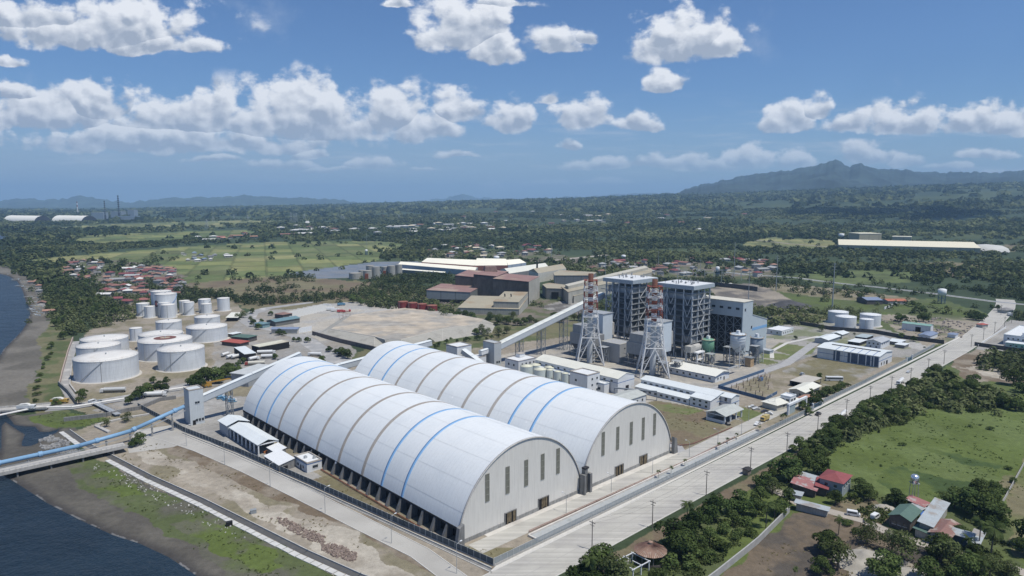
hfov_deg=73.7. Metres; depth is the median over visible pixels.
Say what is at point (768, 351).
hut
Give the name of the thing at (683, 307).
boiler house
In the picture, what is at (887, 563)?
broadleaf tree
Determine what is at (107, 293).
house
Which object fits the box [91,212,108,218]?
distant plant
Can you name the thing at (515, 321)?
broadleaf tree
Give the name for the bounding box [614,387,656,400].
pipe bridge
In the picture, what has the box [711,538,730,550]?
shrub
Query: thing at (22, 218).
distant hall
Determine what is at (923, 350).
perimeter fence
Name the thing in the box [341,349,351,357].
broadleaf tree
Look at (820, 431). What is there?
broadleaf tree
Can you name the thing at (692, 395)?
office block
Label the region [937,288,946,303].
water tower
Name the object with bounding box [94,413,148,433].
boundary wall
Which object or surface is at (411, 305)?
maroon tank
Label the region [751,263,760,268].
house
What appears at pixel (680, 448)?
site road
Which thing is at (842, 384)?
broadleaf tree
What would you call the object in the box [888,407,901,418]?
broadleaf tree
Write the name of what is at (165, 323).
oil tank
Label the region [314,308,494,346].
paved yard
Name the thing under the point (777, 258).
power mast
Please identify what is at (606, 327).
precipitator
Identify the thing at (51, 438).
stones
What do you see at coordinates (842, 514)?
dirt track
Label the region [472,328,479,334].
broadleaf tree
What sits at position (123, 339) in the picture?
oil tank
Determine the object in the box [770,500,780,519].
palm tree
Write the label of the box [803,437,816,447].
broadleaf tree
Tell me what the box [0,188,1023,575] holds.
ground
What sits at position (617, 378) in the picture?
treatment hall
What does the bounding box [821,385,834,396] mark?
broadleaf tree
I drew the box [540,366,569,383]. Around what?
side gallery
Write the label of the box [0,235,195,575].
sea
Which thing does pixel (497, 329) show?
broadleaf tree
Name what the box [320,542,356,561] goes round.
rubble
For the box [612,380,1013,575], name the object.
undergrowth
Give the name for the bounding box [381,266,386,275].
silo
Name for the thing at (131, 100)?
sky
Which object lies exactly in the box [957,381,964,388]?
broadleaf tree
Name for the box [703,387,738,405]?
office block
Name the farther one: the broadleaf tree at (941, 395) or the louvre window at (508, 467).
the broadleaf tree at (941, 395)
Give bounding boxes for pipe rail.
[321,469,421,527]
[529,436,734,531]
[670,427,731,445]
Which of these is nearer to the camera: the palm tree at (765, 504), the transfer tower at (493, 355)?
the palm tree at (765, 504)
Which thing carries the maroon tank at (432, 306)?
on the paved yard at (401, 323)
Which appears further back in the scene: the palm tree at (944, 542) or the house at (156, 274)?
the house at (156, 274)
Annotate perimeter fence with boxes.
[137,403,493,565]
[494,406,813,565]
[823,358,906,402]
[913,343,934,357]
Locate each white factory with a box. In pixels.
[399,262,477,273]
[402,268,444,275]
[421,258,475,266]
[475,258,507,270]
[500,263,547,274]
[507,259,525,267]
[529,264,565,281]
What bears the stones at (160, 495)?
on the ground at (172, 530)
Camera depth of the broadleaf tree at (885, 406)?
387.61 m
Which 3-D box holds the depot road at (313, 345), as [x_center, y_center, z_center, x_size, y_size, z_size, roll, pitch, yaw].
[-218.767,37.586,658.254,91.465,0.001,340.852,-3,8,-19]
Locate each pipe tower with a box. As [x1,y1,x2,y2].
[599,345,608,362]
[655,360,669,376]
[670,359,682,367]
[687,353,699,363]
[704,352,715,365]
[723,345,732,362]
[731,349,743,362]
[746,344,759,364]
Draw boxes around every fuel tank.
[826,309,848,323]
[833,314,856,327]
[857,313,882,327]
[859,317,873,328]
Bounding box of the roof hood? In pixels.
[483,266,497,271]
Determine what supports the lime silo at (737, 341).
on the ground at (172, 530)
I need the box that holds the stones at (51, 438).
[38,435,77,453]
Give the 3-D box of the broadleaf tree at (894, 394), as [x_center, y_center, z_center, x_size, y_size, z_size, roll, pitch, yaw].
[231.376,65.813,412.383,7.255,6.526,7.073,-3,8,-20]
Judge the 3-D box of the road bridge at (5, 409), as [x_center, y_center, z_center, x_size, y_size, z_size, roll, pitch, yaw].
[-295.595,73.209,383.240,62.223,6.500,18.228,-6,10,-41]
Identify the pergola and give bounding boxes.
[620,552,650,575]
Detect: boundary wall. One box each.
[58,381,76,403]
[59,337,72,381]
[64,395,175,421]
[69,364,75,391]
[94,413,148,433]
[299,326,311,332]
[659,277,757,290]
[1003,463,1023,500]
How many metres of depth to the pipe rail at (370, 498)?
276.57 m
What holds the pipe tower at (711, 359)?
on the ground at (172, 530)
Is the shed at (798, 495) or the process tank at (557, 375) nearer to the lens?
the shed at (798, 495)
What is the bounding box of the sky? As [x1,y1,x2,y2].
[0,0,1023,202]
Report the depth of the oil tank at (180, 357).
486.81 m
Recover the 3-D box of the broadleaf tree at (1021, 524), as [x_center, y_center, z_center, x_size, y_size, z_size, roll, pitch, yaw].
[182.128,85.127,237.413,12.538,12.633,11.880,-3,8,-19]
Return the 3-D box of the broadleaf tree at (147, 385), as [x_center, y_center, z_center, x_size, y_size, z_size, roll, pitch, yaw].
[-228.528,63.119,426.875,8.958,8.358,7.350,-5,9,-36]
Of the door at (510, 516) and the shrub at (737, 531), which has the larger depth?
the door at (510, 516)
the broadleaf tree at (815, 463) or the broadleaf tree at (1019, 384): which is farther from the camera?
the broadleaf tree at (1019, 384)
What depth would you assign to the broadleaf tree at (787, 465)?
292.88 m
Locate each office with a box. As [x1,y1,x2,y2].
[230,334,256,341]
[254,322,269,327]
[265,316,299,326]
[271,327,299,333]
[275,312,291,317]
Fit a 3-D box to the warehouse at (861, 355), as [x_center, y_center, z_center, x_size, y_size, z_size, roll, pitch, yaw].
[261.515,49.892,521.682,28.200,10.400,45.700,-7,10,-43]
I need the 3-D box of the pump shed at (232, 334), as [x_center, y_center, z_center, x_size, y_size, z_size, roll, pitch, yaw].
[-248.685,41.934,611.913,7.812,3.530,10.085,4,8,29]
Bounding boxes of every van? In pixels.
[847,509,860,516]
[870,512,879,518]
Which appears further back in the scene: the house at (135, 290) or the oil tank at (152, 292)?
the house at (135, 290)
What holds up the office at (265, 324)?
on the ground at (172, 530)
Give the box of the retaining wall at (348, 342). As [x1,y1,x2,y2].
[312,331,375,349]
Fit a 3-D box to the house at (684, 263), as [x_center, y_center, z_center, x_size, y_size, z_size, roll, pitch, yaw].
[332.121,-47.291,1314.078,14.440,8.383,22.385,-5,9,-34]
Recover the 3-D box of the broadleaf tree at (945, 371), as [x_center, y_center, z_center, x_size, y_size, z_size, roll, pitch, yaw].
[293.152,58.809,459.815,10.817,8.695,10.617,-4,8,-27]
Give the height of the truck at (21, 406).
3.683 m
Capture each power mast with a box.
[776,255,778,289]
[832,264,836,308]
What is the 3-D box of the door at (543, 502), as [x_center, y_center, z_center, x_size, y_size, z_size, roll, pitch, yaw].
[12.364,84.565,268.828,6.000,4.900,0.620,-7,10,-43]
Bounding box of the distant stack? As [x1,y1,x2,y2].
[117,195,119,215]
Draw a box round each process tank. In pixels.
[520,364,532,373]
[530,363,540,374]
[534,367,545,377]
[546,369,553,379]
[554,370,561,381]
[562,372,567,382]
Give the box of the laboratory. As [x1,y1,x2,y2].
[505,352,536,370]
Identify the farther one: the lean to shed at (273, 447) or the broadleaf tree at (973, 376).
the broadleaf tree at (973, 376)
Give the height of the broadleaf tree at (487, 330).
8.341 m
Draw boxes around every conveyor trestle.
[225,390,233,414]
[515,339,523,354]
[537,328,545,354]
[559,317,567,349]
[578,307,586,321]
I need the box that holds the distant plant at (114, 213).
[110,211,125,216]
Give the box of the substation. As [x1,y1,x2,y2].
[229,364,267,386]
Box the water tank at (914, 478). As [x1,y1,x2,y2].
[909,474,918,496]
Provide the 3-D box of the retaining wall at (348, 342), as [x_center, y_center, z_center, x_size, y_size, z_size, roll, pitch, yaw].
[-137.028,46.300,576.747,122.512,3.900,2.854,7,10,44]
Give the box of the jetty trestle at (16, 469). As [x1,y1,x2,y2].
[0,442,127,476]
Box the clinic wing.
[1005,340,1023,347]
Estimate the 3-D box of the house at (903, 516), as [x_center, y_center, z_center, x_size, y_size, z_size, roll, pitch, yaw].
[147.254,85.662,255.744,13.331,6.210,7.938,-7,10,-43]
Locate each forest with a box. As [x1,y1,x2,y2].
[0,181,1023,221]
[0,204,1023,245]
[0,233,1023,287]
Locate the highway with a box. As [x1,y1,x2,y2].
[724,272,1022,304]
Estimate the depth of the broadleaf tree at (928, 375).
455.91 m
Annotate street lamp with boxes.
[456,540,461,573]
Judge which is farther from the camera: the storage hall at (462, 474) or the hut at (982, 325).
the hut at (982, 325)
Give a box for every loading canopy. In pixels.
[234,346,255,360]
[251,340,288,352]
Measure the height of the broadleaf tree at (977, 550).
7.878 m
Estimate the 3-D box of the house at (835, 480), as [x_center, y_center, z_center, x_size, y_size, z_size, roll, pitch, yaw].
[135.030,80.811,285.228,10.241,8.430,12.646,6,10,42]
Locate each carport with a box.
[790,375,820,385]
[848,338,866,345]
[890,338,905,344]
[895,342,909,348]
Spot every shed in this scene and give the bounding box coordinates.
[217,414,278,455]
[220,339,249,346]
[225,312,239,321]
[228,332,241,336]
[264,449,294,471]
[266,443,286,453]
[426,283,477,303]
[457,296,527,314]
[493,291,527,307]
[612,389,646,402]
[790,490,803,500]
[794,498,830,516]
[802,471,818,481]
[905,495,929,510]
[912,503,926,510]
[912,523,929,540]
[918,331,937,338]
[966,528,985,543]
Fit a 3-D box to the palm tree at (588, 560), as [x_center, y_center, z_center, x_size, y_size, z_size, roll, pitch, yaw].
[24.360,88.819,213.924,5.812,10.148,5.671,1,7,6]
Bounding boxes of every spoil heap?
[767,300,811,307]
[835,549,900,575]
[872,504,894,510]
[895,566,924,575]
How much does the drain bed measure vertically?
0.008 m
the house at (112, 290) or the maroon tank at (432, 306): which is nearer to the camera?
the maroon tank at (432, 306)
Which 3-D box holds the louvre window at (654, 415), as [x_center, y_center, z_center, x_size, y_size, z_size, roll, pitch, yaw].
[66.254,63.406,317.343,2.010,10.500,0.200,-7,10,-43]
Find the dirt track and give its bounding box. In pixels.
[766,487,1023,575]
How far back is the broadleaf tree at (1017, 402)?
392.75 m
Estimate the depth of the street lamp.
221.33 m
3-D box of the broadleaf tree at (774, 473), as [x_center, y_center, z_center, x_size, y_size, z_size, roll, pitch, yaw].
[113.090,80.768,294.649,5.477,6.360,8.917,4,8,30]
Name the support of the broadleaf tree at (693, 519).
on the ground at (172, 530)
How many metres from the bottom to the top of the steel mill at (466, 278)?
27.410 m
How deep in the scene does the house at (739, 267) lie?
1208.94 m
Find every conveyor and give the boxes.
[0,405,184,467]
[203,352,301,401]
[335,340,431,368]
[461,348,483,361]
[478,348,488,354]
[500,292,604,348]
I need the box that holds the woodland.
[24,269,1023,454]
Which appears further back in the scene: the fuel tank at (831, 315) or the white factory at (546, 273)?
the white factory at (546, 273)
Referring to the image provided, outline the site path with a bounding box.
[770,336,818,357]
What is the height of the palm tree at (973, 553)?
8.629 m
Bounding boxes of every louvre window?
[485,473,489,502]
[506,466,509,493]
[524,459,527,486]
[541,453,544,479]
[556,448,559,473]
[601,431,604,455]
[616,426,619,449]
[630,421,632,444]
[642,417,644,439]
[653,413,655,435]
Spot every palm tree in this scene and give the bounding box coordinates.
[581,555,597,570]
[613,559,627,574]
[680,500,693,513]
[759,501,774,527]
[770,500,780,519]
[833,514,846,534]
[935,538,952,562]
[936,489,945,499]
[943,492,951,499]
[961,533,976,554]
[964,548,978,573]
[972,515,989,548]
[973,555,991,575]
[981,520,1010,552]
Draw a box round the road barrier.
[717,271,1023,304]
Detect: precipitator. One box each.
[569,310,613,358]
[624,319,675,368]
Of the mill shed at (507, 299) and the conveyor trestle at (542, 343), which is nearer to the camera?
the conveyor trestle at (542, 343)
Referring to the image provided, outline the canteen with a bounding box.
[789,382,820,396]
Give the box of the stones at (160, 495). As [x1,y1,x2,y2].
[94,464,244,537]
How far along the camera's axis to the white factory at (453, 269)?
1167.08 m
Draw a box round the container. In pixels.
[250,508,256,513]
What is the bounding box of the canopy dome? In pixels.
[977,244,1009,252]
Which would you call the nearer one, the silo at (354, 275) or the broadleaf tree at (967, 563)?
the broadleaf tree at (967, 563)
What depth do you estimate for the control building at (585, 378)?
430.14 m
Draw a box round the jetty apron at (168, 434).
[128,425,190,452]
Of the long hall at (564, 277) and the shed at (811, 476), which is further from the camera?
the long hall at (564, 277)
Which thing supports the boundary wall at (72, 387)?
on the ground at (172, 530)
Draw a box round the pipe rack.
[670,357,738,369]
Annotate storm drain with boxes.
[59,429,368,575]
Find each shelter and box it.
[705,403,743,423]
[815,333,840,343]
[831,330,849,338]
[855,334,872,339]
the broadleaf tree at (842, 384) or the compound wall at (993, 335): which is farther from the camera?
the compound wall at (993, 335)
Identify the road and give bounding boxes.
[44,377,213,411]
[178,429,464,575]
[238,301,349,363]
[469,404,810,552]
[485,299,1014,575]
[670,342,818,403]
[670,442,684,452]
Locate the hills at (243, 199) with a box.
[0,194,369,206]
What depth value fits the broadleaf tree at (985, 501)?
256.50 m
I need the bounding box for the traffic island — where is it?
[997,307,1013,313]
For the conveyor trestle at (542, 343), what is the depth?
538.62 m
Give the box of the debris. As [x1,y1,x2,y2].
[881,317,973,338]
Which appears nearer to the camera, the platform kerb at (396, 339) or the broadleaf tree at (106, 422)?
the broadleaf tree at (106, 422)
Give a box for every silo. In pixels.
[349,272,361,278]
[363,270,371,278]
[366,265,373,269]
[372,266,379,278]
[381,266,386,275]
[387,265,394,275]
[395,264,401,275]
[701,335,714,362]
[729,330,746,367]
[750,333,763,362]
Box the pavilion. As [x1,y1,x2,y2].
[634,541,666,568]
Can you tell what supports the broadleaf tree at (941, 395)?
on the ground at (172, 530)
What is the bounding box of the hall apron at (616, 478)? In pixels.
[484,453,677,536]
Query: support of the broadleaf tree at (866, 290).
on the ground at (172, 530)
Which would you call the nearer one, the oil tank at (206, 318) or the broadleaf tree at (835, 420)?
the broadleaf tree at (835, 420)
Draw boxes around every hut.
[742,466,751,475]
[762,348,773,353]
[797,394,812,404]
[976,323,987,327]
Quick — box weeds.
[38,411,334,575]
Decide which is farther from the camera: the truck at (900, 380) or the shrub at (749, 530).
the truck at (900, 380)
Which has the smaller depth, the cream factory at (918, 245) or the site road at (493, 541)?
the site road at (493, 541)
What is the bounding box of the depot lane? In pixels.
[59,341,79,397]
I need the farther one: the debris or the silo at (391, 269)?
the silo at (391, 269)
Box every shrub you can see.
[648,567,669,575]
[656,552,678,569]
[682,559,701,569]
[694,540,708,551]
[698,546,719,563]
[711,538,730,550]
[717,521,731,533]
[729,528,743,540]
[735,515,752,526]
[743,525,758,537]
[844,519,853,525]
[847,491,858,497]
[922,402,936,407]
[966,405,982,411]
[1009,477,1017,481]
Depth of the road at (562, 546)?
294.89 m
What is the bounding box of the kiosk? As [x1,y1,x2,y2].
[947,332,958,337]
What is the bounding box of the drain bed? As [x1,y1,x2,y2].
[274,471,491,570]
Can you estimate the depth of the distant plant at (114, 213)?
4688.50 m
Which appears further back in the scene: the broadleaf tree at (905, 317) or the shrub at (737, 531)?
the broadleaf tree at (905, 317)
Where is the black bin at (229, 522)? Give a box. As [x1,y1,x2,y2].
[226,520,232,526]
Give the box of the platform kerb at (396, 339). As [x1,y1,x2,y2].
[315,323,491,345]
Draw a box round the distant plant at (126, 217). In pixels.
[112,216,139,219]
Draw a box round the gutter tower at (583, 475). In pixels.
[580,466,591,494]
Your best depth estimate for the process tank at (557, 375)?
451.16 m
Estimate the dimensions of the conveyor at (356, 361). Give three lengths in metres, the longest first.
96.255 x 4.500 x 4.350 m
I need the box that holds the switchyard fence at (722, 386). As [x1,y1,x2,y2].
[718,369,776,399]
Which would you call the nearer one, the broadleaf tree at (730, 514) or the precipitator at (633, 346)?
the broadleaf tree at (730, 514)
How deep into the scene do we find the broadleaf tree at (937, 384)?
431.93 m
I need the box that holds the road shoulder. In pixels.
[491,337,958,570]
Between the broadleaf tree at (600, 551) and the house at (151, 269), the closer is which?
the broadleaf tree at (600, 551)
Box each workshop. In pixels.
[856,297,882,304]
[882,299,907,304]
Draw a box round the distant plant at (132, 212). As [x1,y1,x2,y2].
[127,210,137,215]
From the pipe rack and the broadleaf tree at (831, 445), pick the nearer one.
the broadleaf tree at (831, 445)
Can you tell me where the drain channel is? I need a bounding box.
[181,432,491,572]
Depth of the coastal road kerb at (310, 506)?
268.36 m
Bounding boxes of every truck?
[16,403,36,409]
[50,397,68,402]
[99,387,125,392]
[142,391,166,397]
[221,352,230,356]
[231,354,239,358]
[245,360,264,365]
[248,356,259,360]
[257,350,275,354]
[261,354,272,358]
[307,352,321,356]
[760,414,769,421]
[839,409,847,415]
[896,377,903,384]
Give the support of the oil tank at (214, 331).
on the ground at (172, 530)
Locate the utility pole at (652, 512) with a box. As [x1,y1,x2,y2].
[650,500,655,527]
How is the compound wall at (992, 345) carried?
on the ground at (172, 530)
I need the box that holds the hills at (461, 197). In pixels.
[419,193,655,201]
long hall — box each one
[554,270,596,284]
[561,268,651,303]
[565,266,647,288]
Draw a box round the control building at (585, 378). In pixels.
[570,368,599,390]
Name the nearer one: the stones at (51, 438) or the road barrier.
the stones at (51, 438)
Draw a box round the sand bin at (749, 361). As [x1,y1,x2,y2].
[743,356,754,366]
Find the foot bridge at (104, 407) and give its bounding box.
[90,399,120,415]
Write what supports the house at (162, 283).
on the ground at (172, 530)
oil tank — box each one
[71,348,141,383]
[75,339,120,355]
[79,332,131,349]
[129,327,141,341]
[136,302,149,316]
[137,328,182,350]
[137,333,192,361]
[143,305,156,318]
[150,289,170,305]
[154,291,178,316]
[155,318,183,333]
[155,342,207,372]
[158,302,170,317]
[160,303,177,318]
[178,300,189,313]
[182,301,195,315]
[186,321,229,342]
[194,313,219,323]
[197,298,212,312]
[200,303,213,313]
[216,297,230,311]
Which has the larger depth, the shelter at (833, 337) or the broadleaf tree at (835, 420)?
the shelter at (833, 337)
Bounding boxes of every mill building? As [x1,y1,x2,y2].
[542,283,564,299]
[573,293,585,302]
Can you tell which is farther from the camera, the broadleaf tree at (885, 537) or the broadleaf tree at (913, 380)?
the broadleaf tree at (913, 380)
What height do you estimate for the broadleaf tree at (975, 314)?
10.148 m
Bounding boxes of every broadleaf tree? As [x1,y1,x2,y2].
[50,319,59,326]
[51,398,61,403]
[57,331,67,338]
[73,396,83,403]
[75,388,88,397]
[101,419,110,426]
[120,412,132,421]
[124,395,134,403]
[128,437,139,446]
[130,386,147,398]
[134,432,146,443]
[142,382,153,391]
[149,376,156,382]
[153,381,169,389]
[163,376,170,383]
[187,372,206,385]
[195,367,213,380]
[204,366,224,382]
[220,366,231,376]
[222,362,234,366]
[225,366,240,375]
[240,310,248,317]
[254,323,261,328]
[336,347,344,355]
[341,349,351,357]
[348,296,355,302]
[462,310,468,315]
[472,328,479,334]
[478,324,485,333]
[482,327,491,334]
[484,314,493,320]
[493,317,501,324]
[493,327,502,333]
[503,326,510,332]
[504,316,511,323]
[508,311,516,319]
[512,319,521,325]
[520,317,528,324]
[565,555,603,575]
[582,542,614,575]
[598,552,633,575]
[653,517,690,551]
[670,528,702,562]
[678,508,712,535]
[696,492,733,519]
[698,526,720,542]
[720,508,742,525]
[725,489,756,512]
[749,498,765,516]
[750,486,770,498]
[751,471,773,487]
[760,477,786,493]
[767,453,803,481]
[768,468,779,478]
[772,498,790,514]
[781,487,795,503]
[788,435,809,449]
[793,450,811,463]
[796,448,812,461]
[798,400,809,409]
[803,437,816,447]
[805,407,813,414]
[805,453,830,473]
[807,394,823,403]
[808,433,823,444]
[810,445,828,456]
[810,555,835,575]
[811,529,841,551]
[813,429,827,438]
[814,389,827,398]
[818,540,856,569]
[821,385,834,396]
[821,422,837,432]
[821,437,836,448]
[824,426,842,432]
[825,429,842,442]
[826,490,846,504]
[828,416,841,428]
[829,414,847,424]
[831,385,841,393]
[836,381,846,388]
[838,425,851,437]
[845,412,861,419]
[847,416,863,427]
[847,423,859,432]
[851,408,866,418]
[851,477,873,493]
[852,521,882,543]
[857,403,868,412]
[858,487,877,499]
[859,399,875,406]
[864,287,871,293]
[864,548,903,575]
[865,409,878,418]
[868,395,881,401]
[870,410,882,420]
[871,398,881,404]
[875,529,900,550]
[879,403,890,409]
[880,396,897,407]
[883,388,897,395]
[885,488,907,504]
[887,529,926,559]
[888,392,899,398]
[888,395,899,402]
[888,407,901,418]
[894,313,901,319]
[899,405,909,416]
[900,315,908,320]
[904,381,913,386]
[909,377,918,386]
[912,555,944,575]
[914,302,925,310]
[916,312,929,320]
[918,389,929,400]
[920,369,934,377]
[925,531,956,557]
[926,364,943,372]
[933,382,942,389]
[933,539,964,565]
[934,393,947,401]
[939,486,968,507]
[942,369,953,376]
[944,371,960,380]
[946,553,987,575]
[948,383,962,392]
[948,486,982,513]
[953,391,966,400]
[953,524,968,530]
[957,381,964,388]
[962,379,972,386]
[962,543,992,557]
[965,477,997,493]
[965,492,1012,520]
[966,374,981,382]
[967,311,981,319]
[969,381,981,393]
[969,393,976,401]
[973,553,1005,575]
[974,400,984,406]
[977,313,988,320]
[979,384,994,394]
[979,487,1004,502]
[979,506,1010,528]
[987,480,1005,491]
[993,392,1011,403]
[995,364,1005,370]
[995,394,1011,408]
[999,369,1023,382]
[999,560,1021,575]
[1010,397,1023,410]
[1010,537,1023,551]
[1011,376,1023,391]
[1011,518,1023,536]
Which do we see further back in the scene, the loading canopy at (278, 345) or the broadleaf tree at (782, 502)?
the loading canopy at (278, 345)
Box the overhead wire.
[595,328,985,522]
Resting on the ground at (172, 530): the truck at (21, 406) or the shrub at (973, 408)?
the shrub at (973, 408)
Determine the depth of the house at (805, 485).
282.07 m
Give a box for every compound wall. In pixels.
[708,508,789,575]
[767,316,943,343]
[974,342,1023,351]
[978,326,1005,345]
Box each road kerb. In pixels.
[146,436,436,575]
[205,440,466,575]
[483,300,996,575]
[556,300,1015,575]
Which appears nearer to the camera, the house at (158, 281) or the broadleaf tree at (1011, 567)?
the broadleaf tree at (1011, 567)
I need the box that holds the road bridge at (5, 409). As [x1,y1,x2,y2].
[0,402,50,412]
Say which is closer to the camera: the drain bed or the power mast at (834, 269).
the drain bed
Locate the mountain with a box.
[653,159,1023,194]
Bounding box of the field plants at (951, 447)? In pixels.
[841,397,1023,507]
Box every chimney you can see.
[575,273,604,365]
[636,279,669,378]
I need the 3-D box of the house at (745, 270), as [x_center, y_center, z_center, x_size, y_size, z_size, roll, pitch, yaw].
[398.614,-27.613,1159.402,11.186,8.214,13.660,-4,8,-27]
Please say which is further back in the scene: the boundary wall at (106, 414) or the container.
the boundary wall at (106, 414)
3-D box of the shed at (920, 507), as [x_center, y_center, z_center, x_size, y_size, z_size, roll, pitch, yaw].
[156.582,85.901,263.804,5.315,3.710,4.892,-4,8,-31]
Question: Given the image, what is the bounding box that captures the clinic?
[1003,325,1023,343]
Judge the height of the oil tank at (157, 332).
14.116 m
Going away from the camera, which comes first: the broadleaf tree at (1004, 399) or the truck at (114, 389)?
the broadleaf tree at (1004, 399)
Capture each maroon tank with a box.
[398,301,407,308]
[407,302,417,308]
[417,303,426,309]
[426,304,436,310]
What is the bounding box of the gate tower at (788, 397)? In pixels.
[780,392,796,402]
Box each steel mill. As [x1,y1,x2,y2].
[455,270,480,285]
[474,270,508,295]
[493,273,539,304]
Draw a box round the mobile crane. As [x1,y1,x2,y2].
[202,378,230,387]
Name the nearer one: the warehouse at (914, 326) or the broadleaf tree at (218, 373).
the broadleaf tree at (218, 373)
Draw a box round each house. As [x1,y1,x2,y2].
[35,284,41,289]
[35,289,42,294]
[37,300,46,305]
[42,309,54,313]
[87,267,96,271]
[97,261,104,265]
[97,292,112,296]
[102,279,112,283]
[104,271,114,276]
[106,288,117,292]
[109,277,124,281]
[118,272,134,276]
[119,299,133,303]
[122,289,132,294]
[124,274,141,276]
[124,277,133,282]
[132,289,149,293]
[136,298,149,301]
[139,290,147,295]
[143,268,155,271]
[151,272,161,276]
[153,279,163,284]
[154,277,169,280]
[159,269,166,273]
[159,281,168,286]
[167,270,176,275]
[294,451,321,472]
[446,252,454,256]
[446,342,471,356]
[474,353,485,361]
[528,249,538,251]
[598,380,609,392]
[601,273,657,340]
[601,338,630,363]
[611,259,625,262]
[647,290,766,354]
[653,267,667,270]
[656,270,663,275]
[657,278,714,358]
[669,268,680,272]
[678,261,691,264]
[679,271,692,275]
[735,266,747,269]
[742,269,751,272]
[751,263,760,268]
[752,271,762,276]
[753,267,769,271]
[762,396,798,410]
[790,475,818,497]
[814,476,828,496]
[818,469,852,495]
[866,336,890,348]
[888,503,922,532]
[917,497,950,529]
[928,519,962,543]
[952,527,976,546]
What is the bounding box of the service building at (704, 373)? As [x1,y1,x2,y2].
[667,361,730,382]
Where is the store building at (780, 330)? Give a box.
[767,326,793,335]
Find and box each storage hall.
[243,356,579,545]
[355,341,677,494]
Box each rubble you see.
[270,517,330,543]
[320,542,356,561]
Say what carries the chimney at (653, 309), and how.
on the ground at (172, 530)
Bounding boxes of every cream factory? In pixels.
[837,239,980,252]
[849,232,881,239]
[892,236,911,240]
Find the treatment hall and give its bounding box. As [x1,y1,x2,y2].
[535,354,633,393]
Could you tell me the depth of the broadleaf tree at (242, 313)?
709.59 m
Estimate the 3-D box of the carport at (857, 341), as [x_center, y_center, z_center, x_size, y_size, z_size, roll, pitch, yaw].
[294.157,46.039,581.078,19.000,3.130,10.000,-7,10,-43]
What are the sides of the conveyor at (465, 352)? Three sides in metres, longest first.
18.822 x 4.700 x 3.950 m
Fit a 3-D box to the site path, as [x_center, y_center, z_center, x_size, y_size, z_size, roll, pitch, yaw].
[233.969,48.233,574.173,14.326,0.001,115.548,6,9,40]
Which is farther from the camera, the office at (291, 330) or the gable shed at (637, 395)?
the office at (291, 330)
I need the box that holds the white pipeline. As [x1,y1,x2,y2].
[0,381,217,415]
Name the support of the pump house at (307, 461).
on the ground at (172, 530)
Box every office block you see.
[634,375,724,409]
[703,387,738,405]
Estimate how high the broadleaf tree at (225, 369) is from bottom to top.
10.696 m
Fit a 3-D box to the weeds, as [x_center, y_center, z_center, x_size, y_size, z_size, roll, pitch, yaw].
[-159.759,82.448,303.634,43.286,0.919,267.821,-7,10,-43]
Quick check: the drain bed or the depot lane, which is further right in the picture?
the drain bed
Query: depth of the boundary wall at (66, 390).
429.86 m
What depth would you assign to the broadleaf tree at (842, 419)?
360.66 m
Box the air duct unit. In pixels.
[684,343,704,364]
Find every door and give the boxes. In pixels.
[504,508,516,524]
[538,495,548,510]
[615,463,623,476]
[639,453,647,465]
[915,327,920,331]
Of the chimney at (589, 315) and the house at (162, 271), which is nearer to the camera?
the chimney at (589, 315)
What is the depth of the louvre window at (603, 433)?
291.88 m
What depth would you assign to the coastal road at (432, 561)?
269.83 m
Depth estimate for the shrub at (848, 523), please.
254.03 m
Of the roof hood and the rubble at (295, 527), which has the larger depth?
the roof hood
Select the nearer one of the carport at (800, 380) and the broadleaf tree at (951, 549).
the broadleaf tree at (951, 549)
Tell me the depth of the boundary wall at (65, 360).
511.41 m
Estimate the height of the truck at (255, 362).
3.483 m
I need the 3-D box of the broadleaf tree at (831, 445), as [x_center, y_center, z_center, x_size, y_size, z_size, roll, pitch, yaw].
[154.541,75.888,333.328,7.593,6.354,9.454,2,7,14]
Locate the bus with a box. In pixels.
[825,376,843,380]
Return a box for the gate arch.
[787,396,807,414]
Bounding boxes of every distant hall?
[3,215,50,220]
[52,215,96,220]
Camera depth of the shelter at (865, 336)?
589.78 m
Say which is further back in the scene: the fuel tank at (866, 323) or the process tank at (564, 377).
the fuel tank at (866, 323)
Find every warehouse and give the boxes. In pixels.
[817,342,891,367]
[902,321,932,331]
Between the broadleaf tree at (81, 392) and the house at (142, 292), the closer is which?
the broadleaf tree at (81, 392)
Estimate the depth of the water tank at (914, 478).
269.94 m
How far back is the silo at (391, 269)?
1099.86 m
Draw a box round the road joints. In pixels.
[503,364,920,575]
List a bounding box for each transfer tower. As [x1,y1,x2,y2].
[183,385,204,425]
[483,339,500,364]
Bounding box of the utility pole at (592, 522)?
[589,520,594,546]
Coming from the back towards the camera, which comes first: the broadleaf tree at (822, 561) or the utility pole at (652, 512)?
the utility pole at (652, 512)
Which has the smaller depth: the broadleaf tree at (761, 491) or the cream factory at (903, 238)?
the broadleaf tree at (761, 491)
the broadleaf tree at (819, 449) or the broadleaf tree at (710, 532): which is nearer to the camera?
the broadleaf tree at (710, 532)
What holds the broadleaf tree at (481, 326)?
on the ground at (172, 530)
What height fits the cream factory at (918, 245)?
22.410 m
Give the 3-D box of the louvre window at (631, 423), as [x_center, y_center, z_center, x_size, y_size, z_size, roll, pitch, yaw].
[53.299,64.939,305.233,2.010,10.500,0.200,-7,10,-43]
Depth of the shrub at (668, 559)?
225.19 m
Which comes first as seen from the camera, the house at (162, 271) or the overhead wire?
the overhead wire
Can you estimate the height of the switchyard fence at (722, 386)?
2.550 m

